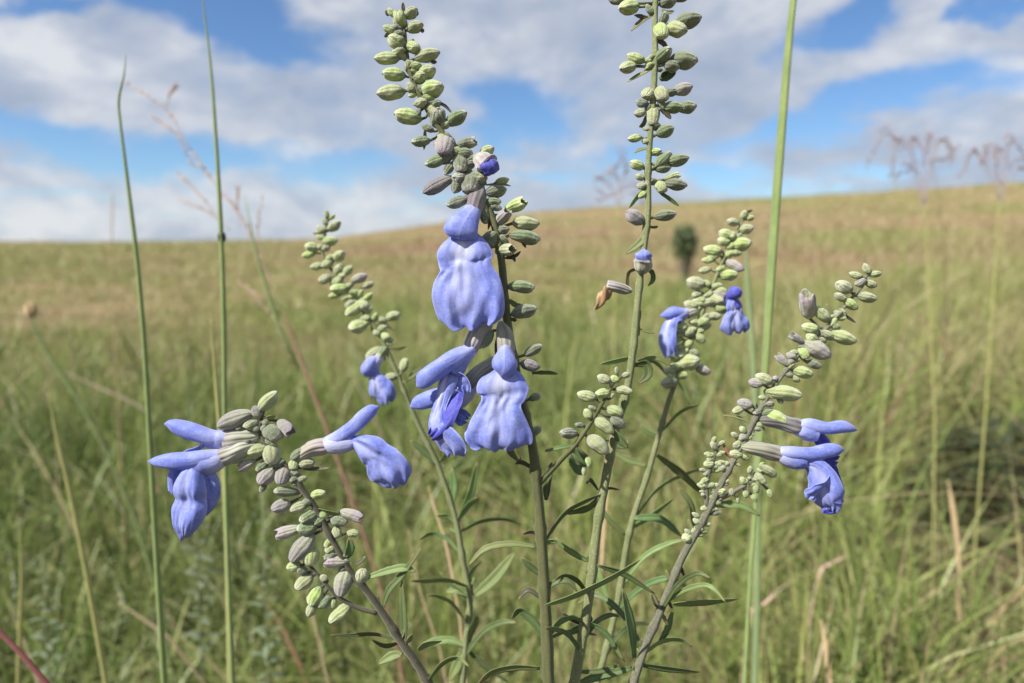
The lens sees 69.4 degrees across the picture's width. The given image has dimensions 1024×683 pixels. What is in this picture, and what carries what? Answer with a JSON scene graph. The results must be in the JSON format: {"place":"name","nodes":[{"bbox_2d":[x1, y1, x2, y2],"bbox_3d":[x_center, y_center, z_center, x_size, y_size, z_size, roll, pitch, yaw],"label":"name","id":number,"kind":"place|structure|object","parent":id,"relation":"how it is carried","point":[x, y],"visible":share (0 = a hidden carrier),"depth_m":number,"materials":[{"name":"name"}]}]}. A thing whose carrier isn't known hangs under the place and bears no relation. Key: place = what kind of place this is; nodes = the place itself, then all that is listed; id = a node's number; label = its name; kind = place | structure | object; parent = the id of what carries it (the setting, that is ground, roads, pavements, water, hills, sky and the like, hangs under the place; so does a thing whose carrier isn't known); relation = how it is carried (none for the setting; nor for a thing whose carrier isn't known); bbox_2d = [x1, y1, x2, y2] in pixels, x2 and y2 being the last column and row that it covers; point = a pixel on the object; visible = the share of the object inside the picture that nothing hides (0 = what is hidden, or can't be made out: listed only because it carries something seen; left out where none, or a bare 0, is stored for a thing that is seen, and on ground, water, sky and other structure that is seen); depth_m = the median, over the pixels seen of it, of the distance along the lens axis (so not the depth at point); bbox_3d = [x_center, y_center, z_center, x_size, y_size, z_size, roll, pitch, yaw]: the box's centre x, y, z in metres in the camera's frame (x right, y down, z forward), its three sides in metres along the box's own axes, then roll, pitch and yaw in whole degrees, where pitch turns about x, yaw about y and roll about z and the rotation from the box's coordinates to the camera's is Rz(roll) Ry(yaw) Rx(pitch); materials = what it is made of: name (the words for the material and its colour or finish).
{"place":"outdoors","nodes":[
{"label":"outdoors","id":0,"kind":"place"},
{"bbox_2d":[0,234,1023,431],"bbox_3d":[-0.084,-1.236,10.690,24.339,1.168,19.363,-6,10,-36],"label":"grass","id":1,"kind":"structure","parent":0,"point":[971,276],"depth_m":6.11,"materials":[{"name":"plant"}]},
{"bbox_2d":[0,116,1023,682],"bbox_3d":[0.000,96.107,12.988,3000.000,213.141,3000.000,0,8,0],"label":"ground","id":2,"kind":"structure","parent":0,"point":[482,528],"depth_m":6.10,"materials":[{"name":"beige plant"}]},
{"bbox_2d":[16,530,23,682],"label":"grass blade","id":3,"kind":"object","parent":2,"relation":"on","point":[20,635],"depth_m":0.55,"materials":[{"name":"green plant"}]},
{"bbox_2d":[0,628,49,682],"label":"red stalk","id":4,"kind":"object","parent":2,"relation":"on","point":[31,665],"visible":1,"depth_m":0.33,"materials":[{"name":"red plant"}]},
{"bbox_2d":[27,558,66,682],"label":"leafy herb","id":5,"kind":"object","parent":2,"relation":"on","point":[45,655],"visible":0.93,"depth_m":0.71,"materials":[{"name":"green plant"}]},
{"bbox_2d":[47,392,109,682],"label":"grass blade","id":6,"kind":"object","parent":2,"relation":"on","point":[99,644],"depth_m":0.50,"materials":[{"name":"green plant"}]},
{"bbox_2d":[24,299,176,682],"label":"seed grass","id":7,"kind":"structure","parent":2,"relation":"on","point":[31,311],"depth_m":0.85,"materials":[{"name":"plant"}]},
{"bbox_2d":[111,195,125,557],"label":"seed grass","id":8,"kind":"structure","parent":2,"relation":"on","point":[115,362],"depth_m":1.20,"materials":[{"name":"plant"}]},
{"bbox_2d":[69,373,169,558],"bbox_3d":[-0.745,0.264,1.420,0.198,0.415,0.022,1,8,10],"label":"dry straw","id":9,"kind":"object","parent":2,"relation":"on","point":[153,445],"visible":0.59,"depth_m":1.40,"materials":[{"name":"beige plant"}]},
{"bbox_2d":[117,56,167,682],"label":"grass blade","id":10,"kind":"object","parent":2,"relation":"on","point":[159,595],"depth_m":0.36,"materials":[{"name":"green plant"}]},
{"bbox_2d":[118,602,205,682],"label":"dry straw","id":11,"kind":"object","parent":2,"relation":"on","point":[175,646],"visible":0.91,"depth_m":0.75,"materials":[{"name":"beige plant"}]},
{"bbox_2d":[179,402,224,680],"bbox_3d":[-0.323,0.304,0.775,0.042,0.489,0.045,0,8,0],"label":"leafy herb","id":12,"kind":"object","parent":2,"relation":"on","point":[198,597],"visible":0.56,"depth_m":0.77,"materials":[{"name":"green plant"}]},
{"bbox_2d":[203,0,234,682],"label":"grass blade","id":13,"kind":"object","parent":2,"relation":"on","point":[221,236],"depth_m":0.36,"materials":[{"name":"green plant"}]},
{"bbox_2d":[210,318,229,682],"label":"grass blade","id":14,"kind":"object","parent":2,"relation":"on","point":[218,408],"depth_m":0.40,"materials":[{"name":"green plant"}]},
{"bbox_2d":[124,79,404,682],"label":"seed grass","id":15,"kind":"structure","parent":2,"relation":"on","point":[250,233],"depth_m":0.62,"materials":[{"name":"brown plant"}]},
{"bbox_2d":[249,486,284,682],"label":"leafy herb","id":16,"kind":"object","parent":2,"relation":"on","point":[266,650],"visible":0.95,"depth_m":0.61,"materials":[{"name":"green plant"}]},
{"bbox_2d":[148,391,468,682],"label":"sage plant","id":17,"kind":"object","parent":2,"relation":"on","point":[194,487],"visible":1,"depth_m":0.20,"materials":[{"name":"green plant"}]},
{"bbox_2d":[300,561,328,682],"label":"dry straw","id":18,"kind":"object","parent":2,"relation":"on","point":[320,646],"visible":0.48,"depth_m":0.50,"materials":[{"name":"beige plant"}]},
{"bbox_2d":[302,210,521,682],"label":"sage plant","id":19,"kind":"object","parent":2,"relation":"on","point":[382,389],"visible":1,"depth_m":0.28,"materials":[{"name":"green plant"}]},
{"bbox_2d":[408,532,446,682],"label":"dry straw","id":20,"kind":"object","parent":2,"relation":"on","point":[428,615],"visible":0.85,"depth_m":0.50,"materials":[{"name":"beige plant"}]},
{"bbox_2d":[428,486,466,682],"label":"dry straw","id":21,"kind":"object","parent":2,"relation":"on","point":[447,551],"visible":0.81,"depth_m":0.42,"materials":[{"name":"beige plant"}]},
{"bbox_2d":[374,2,639,682],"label":"sage plant","id":22,"kind":"object","parent":2,"relation":"on","point":[471,287],"visible":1,"depth_m":0.20,"materials":[{"name":"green plant"}]},
{"bbox_2d":[0,180,1023,278],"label":"grass","id":23,"kind":"structure","parent":2,"relation":"on","point":[199,253],"depth_m":26.48,"materials":[{"name":"beige plant"}]},
{"bbox_2d":[547,439,560,682],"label":"dry straw","id":24,"kind":"object","parent":2,"relation":"on","point":[557,610],"visible":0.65,"depth_m":0.48,"materials":[{"name":"plant"}]},
{"bbox_2d":[590,494,607,668],"bbox_3d":[0.051,0.334,0.512,0.004,0.518,0.055,6,9,36],"label":"dry straw","id":25,"kind":"object","parent":2,"relation":"on","point":[598,600],"visible":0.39,"depth_m":0.50,"materials":[{"name":"beige plant"}]},
{"bbox_2d":[592,143,644,680],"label":"plume grass","id":26,"kind":"object","parent":2,"relation":"on","point":[610,173],"depth_m":0.90,"materials":[{"name":"plant"}]},
{"bbox_2d":[545,0,701,682],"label":"sage plant","id":27,"kind":"object","parent":2,"relation":"on","point":[681,25],"visible":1,"depth_m":0.21,"materials":[{"name":"green plant"}]},
{"bbox_2d":[594,210,754,682],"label":"sage plant","id":28,"kind":"object","parent":2,"relation":"on","point":[675,329],"visible":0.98,"depth_m":0.26,"materials":[{"name":"green plant"}]},
{"bbox_2d":[669,221,701,283],"bbox_3d":[2.018,-1.008,8.616,0.386,0.778,0.380,0,8,0],"label":"shrub","id":29,"kind":"object","parent":2,"relation":"on","point":[683,238],"visible":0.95,"depth_m":8.55,"materials":[{"name":"green plant"}]},
{"bbox_2d":[577,263,881,682],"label":"sage plant","id":30,"kind":"object","parent":2,"relation":"on","point":[825,491],"visible":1,"depth_m":0.21,"materials":[{"name":"green plant"}]},
{"bbox_2d":[744,235,760,682],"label":"grass blade","id":31,"kind":"object","parent":2,"relation":"on","point":[757,549],"depth_m":0.45,"materials":[{"name":"green plant"}]},
{"bbox_2d":[741,594,775,682],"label":"dry straw","id":32,"kind":"object","parent":2,"relation":"on","point":[764,602],"visible":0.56,"depth_m":0.80,"materials":[{"name":"beige plant"}]},
{"bbox_2d":[742,0,796,682],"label":"grass blade","id":33,"kind":"object","parent":2,"relation":"on","point":[776,202],"depth_m":0.31,"materials":[{"name":"green plant"}]},
{"bbox_2d":[802,556,844,663],"bbox_3d":[0.345,0.394,0.862,0.076,0.297,0.010,-3,8,-18],"label":"dry straw","id":34,"kind":"object","parent":2,"relation":"on","point":[824,566],"visible":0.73,"depth_m":0.85,"materials":[{"name":"beige plant"}]},
{"bbox_2d":[820,620,831,682],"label":"dry straw","id":35,"kind":"object","parent":2,"relation":"on","point":[826,660],"visible":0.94,"depth_m":0.55,"materials":[{"name":"beige plant"}]},
{"bbox_2d":[948,480,962,677],"bbox_3d":[0.546,0.351,0.909,0.004,0.365,0.045,-7,10,-42],"label":"dry straw","id":36,"kind":"object","parent":2,"relation":"on","point":[954,523],"visible":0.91,"depth_m":0.90,"materials":[{"name":"beige plant"}]},
{"bbox_2d":[900,412,1023,559],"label":"bush","id":37,"kind":"object","parent":2,"relation":"on","point":[974,444],"visible":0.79,"depth_m":1.57,"materials":[{"name":"green plant"}]},
{"bbox_2d":[0,0,1023,242],"label":"sky","id":38,"kind":"structure","parent":0,"point":[303,125],"materials":[{"name":"blue"}]},
{"bbox_2d":[863,122,962,663],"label":"plume grass","id":39,"kind":"object","parent":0,"point":[927,147],"depth_m":1.00,"materials":[{"name":"plant"}]},
{"bbox_2d":[957,129,1023,613],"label":"plume grass","id":40,"kind":"object","parent":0,"point":[995,160],"depth_m":1.00,"materials":[{"name":"plant"}]}
]}

